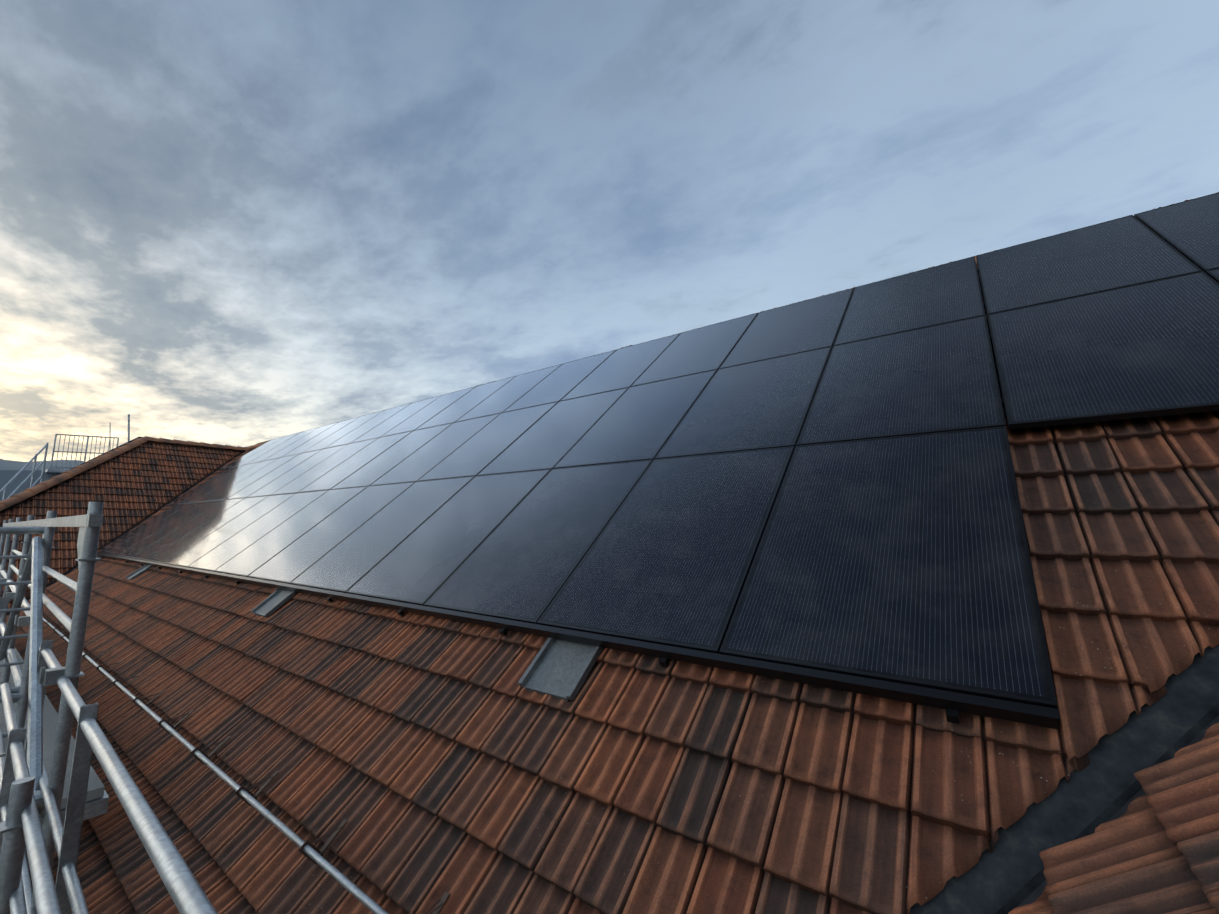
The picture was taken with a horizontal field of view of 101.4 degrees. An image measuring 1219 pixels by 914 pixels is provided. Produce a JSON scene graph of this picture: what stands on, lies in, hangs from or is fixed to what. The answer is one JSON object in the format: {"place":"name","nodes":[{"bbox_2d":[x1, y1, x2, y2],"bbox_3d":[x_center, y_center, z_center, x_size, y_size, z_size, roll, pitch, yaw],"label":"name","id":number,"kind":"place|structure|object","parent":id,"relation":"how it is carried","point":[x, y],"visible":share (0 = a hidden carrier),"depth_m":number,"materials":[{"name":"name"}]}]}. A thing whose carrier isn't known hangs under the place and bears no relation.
{"place":"outdoors","nodes":[
{"label":"outdoors","id":0,"kind":"place"},
{"bbox_2d":[0,459,83,469],"bbox_3d":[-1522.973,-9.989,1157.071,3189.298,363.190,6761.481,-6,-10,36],"label":"hills","id":1,"kind":"structure","parent":0,"point":[11,465],"depth_m":1219.74,"materials":[{"name":"grey"}]},
{"bbox_2d":[0,437,149,510],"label":"wing hip caps","id":2,"kind":"object","parent":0,"point":[35,490],"visible":0.98,"depth_m":12.76,"materials":[{"name":"brown tile"}]},
{"bbox_2d":[145,436,249,449],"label":"wing ridge caps","id":3,"kind":"object","parent":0,"point":[175,441],"visible":0.75,"depth_m":16.22,"materials":[{"name":"brown tile"}]},
{"bbox_2d":[0,0,1218,461],"label":"sky","id":4,"kind":"structure","parent":0,"point":[242,223],"materials":[{"name":"blue"}]},
{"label":"building walls","id":5,"kind":"object","parent":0,"visible":0},
{"bbox_2d":[0,470,58,500],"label":"grey roof","id":6,"kind":"structure","parent":5,"relation":"on","point":[6,476],"depth_m":14.20,"materials":[{"name":"grey metal"}]},
{"bbox_2d":[0,502,217,913],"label":"scaffold","id":7,"kind":"object","parent":5,"relation":"on","point":[53,794],"visible":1,"depth_m":2.12,"materials":[{"name":"grey metal"}]},
{"bbox_2d":[0,437,239,596],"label":"wing deck","id":8,"kind":"structure","parent":5,"relation":"on","point":[21,502],"depth_m":13.16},
{"bbox_2d":[0,447,226,602],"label":"wing tiles","id":9,"kind":"object","parent":8,"relation":"on","point":[139,471],"visible":0.79,"depth_m":13.23,"materials":[{"name":"ceramic"}]},
{"bbox_2d":[0,442,240,608],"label":"wing tile edge","id":10,"kind":"object","parent":8,"relation":"attached to","point":[87,475],"visible":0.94,"depth_m":13.40,"materials":[{"name":"ceramic"}]},
{"bbox_2d":[7,447,246,615],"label":"valley","id":11,"kind":"structure","parent":8,"relation":"on","point":[114,539],"depth_m":13.22,"materials":[{"name":"grey metal"}]},
{"bbox_2d":[255,283,1218,911],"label":"roof deck","id":12,"kind":"structure","parent":5,"relation":"on","point":[913,737],"depth_m":1.98,"materials":[{"name":"black"}]},
{"bbox_2d":[5,192,1218,913],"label":"roof tiles","id":13,"kind":"object","parent":12,"relation":"on","point":[431,760],"visible":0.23,"depth_m":2.25,"materials":[{"name":"ceramic"}]},
{"bbox_2d":[30,602,449,913],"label":"snow guard","id":14,"kind":"object","parent":13,"relation":"on","point":[310,851],"visible":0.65,"depth_m":2.68,"materials":[{"name":"grey metal"}]},
{"bbox_2d":[95,556,603,701],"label":"metal roof plates","id":15,"kind":"object","parent":13,"relation":"on","point":[559,669],"visible":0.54,"depth_m":2.69,"materials":[{"name":"grey metal"}]},
{"bbox_2d":[247,259,976,447],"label":"ridge caps","id":16,"kind":"object","parent":13,"relation":"on","point":[256,445],"visible":0.06,"depth_m":17.03,"materials":[{"name":"tile"}]},
{"bbox_2d":[96,192,1218,729],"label":"solar panel frames","id":17,"kind":"object","parent":13,"relation":"on","point":[952,700],"visible":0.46,"depth_m":2.81,"materials":[{"name":"black metal"}]},
{"bbox_2d":[97,193,1218,700],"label":"solar panels","id":18,"kind":"object","parent":17,"relation":"in","point":[903,557],"visible":0.98,"depth_m":3.58,"materials":[{"name":"black glass"}]},
{"bbox_2d":[905,644,1218,913],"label":"valley","id":19,"kind":"structure","parent":13,"relation":"on","point":[1006,876],"depth_m":1.48,"materials":[{"name":"grey metal"}]},
{"bbox_2d":[6,442,1218,913],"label":"roof tiles edge","id":20,"kind":"object","parent":12,"relation":"on","point":[1092,712],"visible":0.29,"depth_m":1.60,"materials":[{"name":"ceramic"}]},
{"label":"roof faces","id":21,"kind":"object","parent":5,"relation":"on","visible":0},
{"bbox_2d":[0,414,129,499],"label":"scaffolding","id":22,"kind":"object","parent":21,"relation":"on","point":[50,470],"visible":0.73,"depth_m":14.43,"materials":[{"name":"silver metal"}]},
{"bbox_3d":[2.524,-0.263,0.815,5.894,4.774,9.238,-6,-10,36],"label":"wing deck","id":23,"kind":"object","parent":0,"visible":0},
{"bbox_2d":[1008,723,1218,913],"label":"wing tile edge","id":24,"kind":"object","parent":23,"relation":"attached to","point":[1139,807],"visible":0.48,"depth_m":1.31,"materials":[{"name":"ceramic"}]},
{"bbox_2d":[1039,742,1218,913],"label":"roof tiles","id":25,"kind":"object","parent":23,"relation":"on","point":[1164,859],"visible":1,"depth_m":1.16,"materials":[{"name":"ceramic"}]}
]}

